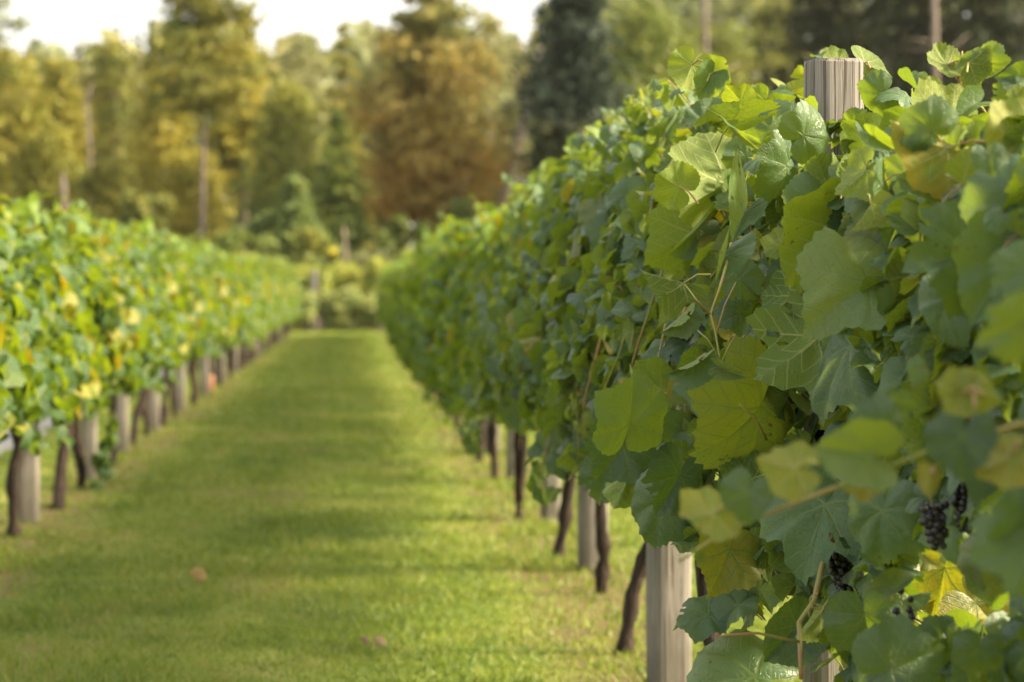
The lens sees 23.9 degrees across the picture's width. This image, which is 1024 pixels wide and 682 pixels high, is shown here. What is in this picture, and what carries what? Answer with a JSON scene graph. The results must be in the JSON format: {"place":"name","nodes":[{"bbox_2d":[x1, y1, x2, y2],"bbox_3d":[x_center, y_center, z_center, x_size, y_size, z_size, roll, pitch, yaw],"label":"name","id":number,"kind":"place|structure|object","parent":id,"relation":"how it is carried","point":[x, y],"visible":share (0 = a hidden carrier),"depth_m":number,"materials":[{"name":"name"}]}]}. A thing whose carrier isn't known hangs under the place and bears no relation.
{"place":"outdoors","nodes":[
{"label":"outdoors","id":0,"kind":"place"},
{"bbox_2d":[0,362,187,451],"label":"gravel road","id":1,"kind":"structure","parent":0,"point":[7,444],"depth_m":21.09,"materials":[{"name":"grey gravel"}]},
{"bbox_2d":[0,319,866,681],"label":"ground","id":2,"kind":"structure","parent":0,"point":[530,587],"depth_m":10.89,"materials":[{"name":"green plant"}]},
{"bbox_2d":[0,269,48,456],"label":"grape vine","id":3,"kind":"object","parent":2,"relation":"on","point":[23,386],"visible":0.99,"depth_m":9.24,"materials":[{"name":"green plant"}]},
{"bbox_2d":[0,0,53,152],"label":"pine tree","id":4,"kind":"object","parent":2,"relation":"on","point":[5,68],"visible":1,"depth_m":82.55,"materials":[{"name":"green plant"}]},
{"bbox_2d":[0,49,54,204],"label":"golden tree","id":5,"kind":"object","parent":2,"relation":"on","point":[28,119],"visible":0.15,"depth_m":90.35,"materials":[{"name":"yellow plant"}]},
{"bbox_2d":[17,256,39,523],"bbox_3d":[-2.622,0.248,13.059,0.133,1.772,0.133,0,2,-15],"label":"trellis post","id":6,"kind":"object","parent":2,"relation":"on","point":[28,478],"visible":0.11,"depth_m":13.02,"materials":[{"name":"brown wood"}]},
{"bbox_2d":[0,120,89,216],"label":"golden tree","id":7,"kind":"object","parent":2,"relation":"on","point":[48,155],"visible":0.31,"depth_m":84.34,"materials":[{"name":"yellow plant"}]},
{"bbox_2d":[0,193,91,450],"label":"grape vine","id":8,"kind":"object","parent":2,"relation":"on","point":[39,298],"visible":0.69,"depth_m":10.80,"materials":[{"name":"green plant"}]},
{"bbox_2d":[12,57,97,191],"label":"golden tree","id":9,"kind":"object","parent":2,"relation":"on","point":[65,106],"visible":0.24,"depth_m":92.48,"materials":[{"name":"yellow plant"}]},
{"bbox_2d":[5,191,111,537],"bbox_3d":[-2.571,0.132,12.297,1.037,1.800,1.869,0,1,-4],"label":"grape vine","id":10,"kind":"object","parent":2,"relation":"on","point":[72,275],"visible":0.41,"depth_m":12.29,"materials":[{"name":"green plant"}]},
{"bbox_2d":[71,41,93,159],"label":"spire tree","id":11,"kind":"object","parent":2,"relation":"on","point":[76,51],"visible":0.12,"depth_m":95.79,"materials":[{"name":"green plant"}]},
{"bbox_2d":[78,78,92,169],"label":"dead tree","id":12,"kind":"object","parent":2,"relation":"on","point":[89,151],"visible":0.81,"depth_m":86.49,"materials":[{"name":"wood"}]},
{"bbox_2d":[82,400,96,479],"bbox_3d":[-2.792,0.182,15.970,0.103,1.772,0.103,0,1,-8],"label":"trellis post","id":13,"kind":"object","parent":2,"relation":"on","point":[89,435],"visible":0.13,"depth_m":15.93,"materials":[{"name":"brown wood"}]},
{"bbox_2d":[29,196,159,509],"bbox_3d":[-2.596,0.097,13.963,1.001,1.856,2.077,0,1,-4],"label":"grape vine","id":14,"kind":"object","parent":2,"relation":"on","point":[117,313],"visible":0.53,"depth_m":13.77,"materials":[{"name":"green plant"}]},
{"bbox_2d":[67,159,151,222],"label":"olive tree","id":15,"kind":"object","parent":2,"relation":"on","point":[102,187],"visible":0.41,"depth_m":82.62,"materials":[{"name":"green plant"}]},
{"bbox_2d":[50,215,170,488],"bbox_3d":[-2.676,0.087,15.259,1.032,1.776,1.841,0,1,-4],"label":"grape vine","id":16,"kind":"object","parent":2,"relation":"on","point":[160,342],"visible":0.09,"depth_m":15.19,"materials":[{"name":"green plant"}]},
{"bbox_2d":[80,37,159,192],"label":"olive tree","id":17,"kind":"object","parent":2,"relation":"on","point":[111,80],"visible":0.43,"depth_m":94.39,"materials":[{"name":"green plant"}]},
{"bbox_2d":[116,393,128,452],"bbox_3d":[-2.995,0.123,18.547,0.103,1.772,0.103,0,2,-11],"label":"trellis post","id":18,"kind":"object","parent":2,"relation":"on","point":[122,416],"visible":0.12,"depth_m":18.52,"materials":[{"name":"brown wood"}]},
{"bbox_2d":[90,220,186,490],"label":"grape vine","id":19,"kind":"object","parent":2,"relation":"on","point":[144,261],"visible":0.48,"depth_m":16.70,"materials":[{"name":"green plant"}]},
{"bbox_2d":[101,215,193,446],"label":"grape vine","id":20,"kind":"object","parent":2,"relation":"on","point":[159,241],"visible":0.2,"depth_m":19.29,"materials":[{"name":"green plant"}]},
{"bbox_2d":[116,186,178,235],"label":"undergrowth shrub","id":21,"kind":"object","parent":2,"relation":"on","point":[137,207],"visible":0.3,"depth_m":75.81,"materials":[{"name":"green plant"}]},
{"bbox_2d":[136,18,168,191],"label":"spire tree","id":22,"kind":"object","parent":2,"relation":"on","point":[149,25],"visible":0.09,"depth_m":97.93,"materials":[{"name":"green plant"}]},
{"bbox_2d":[148,373,159,431],"bbox_3d":[-3.148,0.063,21.238,0.102,1.771,0.104,0,2,-14],"label":"trellis post","id":23,"kind":"object","parent":2,"relation":"on","point":[154,402],"visible":0.11,"depth_m":21.21,"materials":[{"name":"brown wood"}]},
{"bbox_2d":[119,62,213,235],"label":"golden tree","id":24,"kind":"object","parent":2,"relation":"on","point":[175,143],"visible":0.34,"depth_m":89.70,"materials":[{"name":"yellow plant"}]},
{"bbox_2d":[137,226,214,435],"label":"grape vine","id":25,"kind":"object","parent":2,"relation":"on","point":[189,291],"visible":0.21,"depth_m":20.64,"materials":[{"name":"green plant"}]},
{"bbox_2d":[175,363,185,411],"bbox_3d":[-3.393,-0.014,24.636,0.133,1.771,0.133,0,1,-8],"label":"trellis post","id":26,"kind":"object","parent":2,"relation":"on","point":[180,391],"visible":0.1,"depth_m":24.59,"materials":[{"name":"brown wood"}]},
{"bbox_2d":[160,232,225,426],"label":"grape vine","id":27,"kind":"object","parent":2,"relation":"on","point":[217,324],"visible":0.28,"depth_m":21.80,"materials":[{"name":"green plant"}]},
{"bbox_2d":[150,142,244,253],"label":"golden tree","id":28,"kind":"object","parent":2,"relation":"on","point":[188,170],"visible":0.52,"depth_m":87.98,"materials":[{"name":"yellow plant"}]},
{"bbox_2d":[169,234,227,417],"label":"grape vine","id":29,"kind":"object","parent":2,"relation":"on","point":[203,265],"visible":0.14,"depth_m":23.47,"materials":[{"name":"green plant"}]},
{"bbox_2d":[190,566,206,581],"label":"fallen leaf","id":30,"kind":"object","parent":2,"relation":"on","point":[198,572],"visible":1,"depth_m":10.42,"materials":[{"name":"plant"}]},
{"bbox_2d":[115,0,283,238],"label":"pine tree","id":31,"kind":"object","parent":2,"relation":"on","point":[190,42],"visible":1,"depth_m":80.78,"materials":[{"name":"green plant"}]},
{"bbox_2d":[200,355,208,395],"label":"trellis post","id":32,"kind":"object","parent":2,"relation":"on","point":[204,375],"visible":0.21,"depth_m":28.09,"materials":[{"name":"brown wood"}]},
{"bbox_2d":[188,237,238,405],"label":"grape vine","id":33,"kind":"object","parent":2,"relation":"on","point":[212,256],"visible":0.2,"depth_m":25.42,"materials":[{"name":"green plant"}]},
{"bbox_2d":[191,245,245,401],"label":"grape vine","id":34,"kind":"object","parent":2,"relation":"on","point":[231,295],"visible":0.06,"depth_m":26.85,"materials":[{"name":"green plant"}]},
{"bbox_2d":[208,245,255,394],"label":"grape vine","id":35,"kind":"object","parent":2,"relation":"on","point":[247,315],"visible":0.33,"depth_m":27.84,"materials":[{"name":"green plant"}]},
{"bbox_2d":[210,249,253,385],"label":"grape vine","id":36,"kind":"object","parent":2,"relation":"on","point":[220,359],"visible":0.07,"depth_m":31.01,"materials":[{"name":"green plant"}]},
{"bbox_2d":[225,254,254,380],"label":"grape vine","id":37,"kind":"object","parent":2,"relation":"on","point":[248,294],"visible":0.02,"depth_m":32.39,"materials":[{"name":"green plant"}]},
{"bbox_2d":[219,250,261,377],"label":"grape vine","id":38,"kind":"object","parent":2,"relation":"on","point":[247,279],"visible":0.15,"depth_m":33.52,"materials":[{"name":"green plant"}]},
{"bbox_2d":[201,12,280,252],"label":"golden larch","id":39,"kind":"object","parent":2,"relation":"on","point":[232,139],"visible":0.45,"depth_m":90.87,"materials":[{"name":"yellow plant"}]},
{"bbox_2d":[231,253,258,372],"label":"grape vine","id":40,"kind":"object","parent":2,"relation":"on","point":[233,349],"visible":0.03,"depth_m":35.17,"materials":[{"name":"green plant"}]},
{"bbox_2d":[214,223,284,258],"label":"undergrowth shrub","id":41,"kind":"object","parent":2,"relation":"on","point":[234,238],"visible":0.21,"depth_m":74.33,"materials":[{"name":"green plant"}]},
{"bbox_2d":[238,258,267,370],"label":"grape vine","id":42,"kind":"object","parent":2,"relation":"on","point":[262,317],"visible":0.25,"depth_m":36.31,"materials":[{"name":"green plant"}]},
{"bbox_2d":[242,256,268,367],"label":"grape vine","id":43,"kind":"object","parent":2,"relation":"on","point":[254,264],"visible":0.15,"depth_m":37.81,"materials":[{"name":"green plant"}]},
{"bbox_2d":[247,267,274,364],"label":"grape vine","id":44,"kind":"object","parent":2,"relation":"on","point":[271,317],"visible":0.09,"depth_m":39.01,"materials":[{"name":"green plant"}]},
{"bbox_2d":[244,206,283,254],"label":"undergrowth shrub","id":45,"kind":"object","parent":2,"relation":"on","point":[261,223],"visible":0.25,"depth_m":78.42,"materials":[{"name":"green plant"}]},
{"bbox_2d":[236,251,291,268],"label":"hedge shrub","id":46,"kind":"object","parent":2,"relation":"on","point":[276,260],"visible":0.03,"depth_m":71.08,"materials":[{"name":"green plant"}]},
{"bbox_2d":[250,259,278,361],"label":"grape vine","id":47,"kind":"object","parent":2,"relation":"on","point":[269,288],"visible":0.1,"depth_m":40.49,"materials":[{"name":"green plant"}]},
{"bbox_2d":[254,254,278,356],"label":"grape vine","id":48,"kind":"object","parent":2,"relation":"on","point":[269,271],"visible":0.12,"depth_m":43.14,"materials":[{"name":"green plant"}]},
{"bbox_2d":[259,258,282,353],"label":"grape vine","id":49,"kind":"object","parent":2,"relation":"on","point":[275,276],"visible":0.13,"depth_m":45.66,"materials":[{"name":"green plant"}]},
{"bbox_2d":[264,268,287,351],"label":"grape vine","id":50,"kind":"object","parent":2,"relation":"on","point":[284,308],"visible":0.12,"depth_m":47.11,"materials":[{"name":"green plant"}]},
{"bbox_2d":[228,76,332,264],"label":"golden tree","id":51,"kind":"object","parent":2,"relation":"on","point":[282,103],"visible":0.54,"depth_m":85.95,"materials":[{"name":"green plant"}]},
{"bbox_2d":[276,264,293,342],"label":"grape vine","id":52,"kind":"object","parent":2,"relation":"on","point":[288,284],"visible":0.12,"depth_m":53.95,"materials":[{"name":"green plant"}]},
{"bbox_2d":[270,172,322,264],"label":"sapling","id":53,"kind":"object","parent":2,"relation":"on","point":[297,207],"visible":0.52,"depth_m":77.36,"materials":[{"name":"green plant"}]},
{"bbox_2d":[247,34,363,212],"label":"green tree","id":54,"kind":"object","parent":2,"relation":"on","point":[297,53],"visible":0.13,"depth_m":107.01,"materials":[{"name":"green plant"}]},
{"bbox_2d":[286,220,341,325],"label":"undergrowth shrub","id":55,"kind":"object","parent":2,"relation":"on","point":[320,242],"visible":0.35,"depth_m":74.27,"materials":[{"name":"green plant"}]},
{"bbox_2d":[294,286,339,330],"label":"shrub","id":56,"kind":"object","parent":2,"relation":"on","point":[313,303],"visible":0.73,"depth_m":68.04,"materials":[{"name":"green plant"}]},
{"bbox_2d":[295,265,341,329],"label":"hedge shrub","id":57,"kind":"object","parent":2,"relation":"on","point":[326,278],"visible":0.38,"depth_m":69.77,"materials":[{"name":"green plant"}]},
{"bbox_2d":[308,108,374,263],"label":"spruce tree","id":58,"kind":"object","parent":2,"relation":"on","point":[337,190],"visible":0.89,"depth_m":79.32,"materials":[{"name":"green plant"}]},
{"bbox_2d":[323,260,359,329],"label":"hedge shrub","id":59,"kind":"object","parent":2,"relation":"on","point":[337,266],"visible":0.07,"depth_m":71.00,"materials":[{"name":"green plant"}]},
{"bbox_2d":[310,21,376,264],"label":"spire tree","id":60,"kind":"object","parent":2,"relation":"on","point":[343,72],"visible":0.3,"depth_m":99.41,"materials":[{"name":"green plant"}]},
{"bbox_2d":[319,284,368,330],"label":"shrub","id":61,"kind":"object","parent":2,"relation":"on","point":[346,306],"visible":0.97,"depth_m":68.12,"materials":[{"name":"green plant"}]},
{"bbox_2d":[335,255,388,329],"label":"hedge shrub","id":62,"kind":"object","parent":2,"relation":"on","point":[367,280],"visible":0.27,"depth_m":70.32,"materials":[{"name":"green plant"}]},
{"bbox_2d":[338,246,393,326],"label":"undergrowth shrub","id":63,"kind":"object","parent":2,"relation":"on","point":[361,259],"visible":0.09,"depth_m":73.37,"materials":[{"name":"green plant"}]},
{"bbox_2d":[360,286,383,330],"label":"shrub","id":64,"kind":"object","parent":2,"relation":"on","point":[369,301],"visible":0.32,"depth_m":68.09,"materials":[{"name":"green plant"}]},
{"bbox_2d":[372,213,433,259],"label":"undergrowth shrub","id":65,"kind":"object","parent":2,"relation":"on","point":[392,237],"visible":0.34,"depth_m":77.70,"materials":[{"name":"green plant"}]},
{"bbox_2d":[385,254,427,391],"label":"grape vine","id":66,"kind":"object","parent":2,"relation":"on","point":[396,286],"visible":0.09,"depth_m":29.45,"materials":[{"name":"green plant"}]},
{"bbox_2d":[389,248,435,396],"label":"grape vine","id":67,"kind":"object","parent":2,"relation":"on","point":[395,346],"visible":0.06,"depth_m":27.93,"materials":[{"name":"green plant"}]},
{"bbox_2d":[391,240,441,406],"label":"grape vine","id":68,"kind":"object","parent":2,"relation":"on","point":[397,320],"depth_m":25.61,"materials":[{"name":"green plant"}]},
{"bbox_2d":[397,227,446,413],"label":"grape vine","id":69,"kind":"object","parent":2,"relation":"on","point":[419,247],"visible":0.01,"depth_m":23.69,"materials":[{"name":"green plant"}]},
{"bbox_2d":[395,229,453,421],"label":"grape vine","id":70,"kind":"object","parent":2,"relation":"on","point":[418,265],"visible":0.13,"depth_m":22.73,"materials":[{"name":"green plant"}]},
{"bbox_2d":[322,0,529,233],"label":"autumn tree","id":71,"kind":"object","parent":2,"relation":"on","point":[422,108],"visible":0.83,"depth_m":82.76,"materials":[{"name":"autumn leaves"},{"name":"bark"}]},
{"bbox_2d":[399,246,460,429],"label":"grape vine","id":72,"kind":"object","parent":2,"relation":"on","point":[404,327],"visible":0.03,"depth_m":21.74,"materials":[{"name":"green plant"}]},
{"bbox_2d":[403,224,473,448],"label":"grape vine","id":73,"kind":"object","parent":2,"relation":"on","point":[415,324],"visible":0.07,"depth_m":19.00,"materials":[{"name":"green plant"}]},
{"bbox_2d":[408,211,486,460],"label":"grape vine","id":74,"kind":"object","parent":2,"relation":"on","point":[431,306],"visible":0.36,"depth_m":17.25,"materials":[{"name":"green plant"}]},
{"bbox_2d":[431,134,495,223],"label":"birch tree","id":75,"kind":"object","parent":2,"relation":"on","point":[470,181],"visible":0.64,"depth_m":81.75,"materials":[{"name":"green plant"}]},
{"bbox_2d":[443,196,484,225],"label":"undergrowth shrub","id":76,"kind":"object","parent":2,"relation":"on","point":[460,210],"visible":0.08,"depth_m":76.61,"materials":[{"name":"green plant"}]},
{"bbox_2d":[429,194,505,480],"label":"grape vine","id":77,"kind":"object","parent":2,"relation":"on","point":[439,358],"visible":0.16,"depth_m":15.27,"materials":[{"name":"green plant"}]},
{"bbox_2d":[446,173,527,517],"bbox_3d":[0.133,0.056,13.517,0.986,1.902,2.551,0,1,-4],"label":"grape vine","id":78,"kind":"object","parent":2,"relation":"on","point":[458,351],"visible":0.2,"depth_m":13.34,"materials":[{"name":"green plant"}]},
{"bbox_2d":[454,9,523,201],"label":"birch tree","id":79,"kind":"object","parent":2,"relation":"on","point":[491,25],"visible":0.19,"depth_m":103.70,"materials":[{"name":"green plant"}]},
{"bbox_2d":[477,96,534,205],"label":"green tree","id":80,"kind":"object","parent":2,"relation":"on","point":[512,114],"visible":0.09,"depth_m":91.63,"materials":[{"name":"green plant"}]},
{"bbox_2d":[506,429,513,481],"bbox_3d":[0.020,0.123,15.732,0.103,1.900,0.103,0,2,-11],"label":"trellis post","id":81,"kind":"object","parent":2,"relation":"on","point":[510,461],"visible":0.07,"depth_m":15.70,"materials":[{"name":"grey wood"}]},
{"bbox_2d":[0,0,1023,261],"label":"woods","id":82,"kind":"object","parent":2,"relation":"on","point":[720,10],"visible":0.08,"depth_m":115.44,"materials":[{"name":"green plant"}]},
{"bbox_2d":[458,158,575,559],"bbox_3d":[0.239,0.098,11.562,0.961,1.924,1.944,0,1,-4],"label":"grape vine","id":83,"kind":"object","parent":2,"relation":"on","point":[479,404],"visible":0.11,"depth_m":11.40,"materials":[{"name":"green plant"}]},
{"bbox_2d":[497,45,541,208],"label":"dead tree","id":84,"kind":"object","parent":2,"relation":"on","point":[506,192],"visible":0.33,"depth_m":82.93,"materials":[{"name":"brown wood"}]},
{"bbox_2d":[478,133,611,593],"bbox_3d":[0.347,0.125,10.077,0.936,1.919,1.729,0,1,-4],"label":"grape vine","id":85,"kind":"object","parent":2,"relation":"on","point":[534,211],"visible":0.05,"depth_m":10.02,"materials":[{"name":"green plant"}]},
{"bbox_2d":[540,459,560,521],"bbox_3d":[0.210,0.180,13.149,0.103,1.902,0.103,0,1,-10],"label":"trellis post","id":86,"kind":"object","parent":2,"relation":"on","point":[552,511],"visible":0.04,"depth_m":13.12,"materials":[{"name":"grey wood"}]},
{"bbox_2d":[528,118,585,171],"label":"undergrowth shrub","id":87,"kind":"object","parent":2,"relation":"on","point":[543,145],"visible":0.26,"depth_m":75.70,"materials":[{"name":"green plant"}]},
{"bbox_2d":[482,102,648,654],"bbox_3d":[0.440,0.149,8.368,1.022,1.953,2.241,0,1,-4],"label":"grape vine","id":88,"kind":"object","parent":2,"relation":"on","point":[533,305],"visible":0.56,"depth_m":7.92,"materials":[{"name":"green plant"}]},
{"bbox_2d":[499,0,638,180],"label":"spruce tree","id":89,"kind":"object","parent":2,"relation":"on","point":[575,36],"visible":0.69,"depth_m":79.55,"materials":[{"name":"green plant"}]},
{"bbox_2d":[577,474,607,572],"bbox_3d":[0.363,0.225,10.849,0.132,1.918,0.131,0,2,-12],"label":"trellis post","id":90,"kind":"object","parent":2,"relation":"on","point":[587,552],"visible":0.08,"depth_m":10.80,"materials":[{"name":"grey wood"}]},
{"bbox_2d":[592,0,715,123],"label":"green tree","id":91,"kind":"object","parent":2,"relation":"on","point":[658,38],"visible":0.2,"depth_m":83.58,"materials":[{"name":"green plant"}]},
{"bbox_2d":[646,143,691,681],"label":"trellis post","id":92,"kind":"object","parent":2,"relation":"on","point":[668,595],"visible":0.2,"depth_m":7.61,"materials":[{"name":"grey wood"}]},
{"bbox_2d":[541,45,848,646],"bbox_3d":[0.601,0.212,6.084,0.919,1.932,2.954,0,1,-4],"label":"grape vine","id":93,"kind":"object","parent":2,"relation":"on","point":[651,208],"visible":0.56,"depth_m":6.09,"materials":[{"name":"green plant"}]},
{"bbox_2d":[659,0,742,69],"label":"grey tree","id":94,"kind":"object","parent":2,"relation":"on","point":[705,26],"visible":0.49,"depth_m":78.29,"materials":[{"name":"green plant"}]},
{"bbox_2d":[694,18,769,99],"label":"green tree","id":95,"kind":"object","parent":2,"relation":"on","point":[719,48],"visible":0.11,"depth_m":92.14,"materials":[{"name":"green plant"}]},
{"bbox_2d":[731,0,807,99],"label":"green tree","id":96,"kind":"object","parent":2,"relation":"on","point":[765,9],"visible":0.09,"depth_m":98.07,"materials":[{"name":"green plant"}]},
{"bbox_2d":[592,40,1023,681],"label":"grape vine","id":97,"kind":"object","parent":2,"relation":"on","point":[852,312],"visible":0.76,"depth_m":4.54,"materials":[{"name":"green plant"}]},
{"bbox_2d":[731,0,900,102],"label":"spruce tree","id":98,"kind":"object","parent":2,"relation":"on","point":[823,18],"visible":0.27,"depth_m":88.31,"materials":[{"name":"green plant"}]},
{"bbox_2d":[802,58,863,681],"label":"trellis post","id":99,"kind":"object","parent":2,"relation":"on","point":[830,86],"visible":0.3,"depth_m":4.99,"materials":[{"name":"grey wood"}]},
{"bbox_2d":[678,115,1023,681],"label":"grape vine","id":100,"kind":"object","parent":2,"relation":"on","point":[980,391],"visible":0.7,"depth_m":2.98,"materials":[{"name":"green plant"}]},
{"bbox_2d":[813,0,994,119],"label":"spruce tree","id":101,"kind":"object","parent":2,"relation":"on","point":[916,26],"visible":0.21,"depth_m":86.24,"materials":[{"name":"green plant"}]},
{"bbox_2d":[893,0,968,77],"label":"grey tree","id":102,"kind":"object","parent":2,"relation":"on","point":[935,71],"visible":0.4,"depth_m":80.80,"materials":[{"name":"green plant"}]},
{"bbox_2d":[891,0,1023,114],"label":"spruce tree","id":103,"kind":"object","parent":2,"relation":"on","point":[994,26],"visible":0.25,"depth_m":85.25,"materials":[{"name":"green plant"}]},
{"bbox_2d":[0,0,967,247],"label":"sky","id":104,"kind":"structure","parent":0,"point":[66,22],"materials":[{"name":"white"}]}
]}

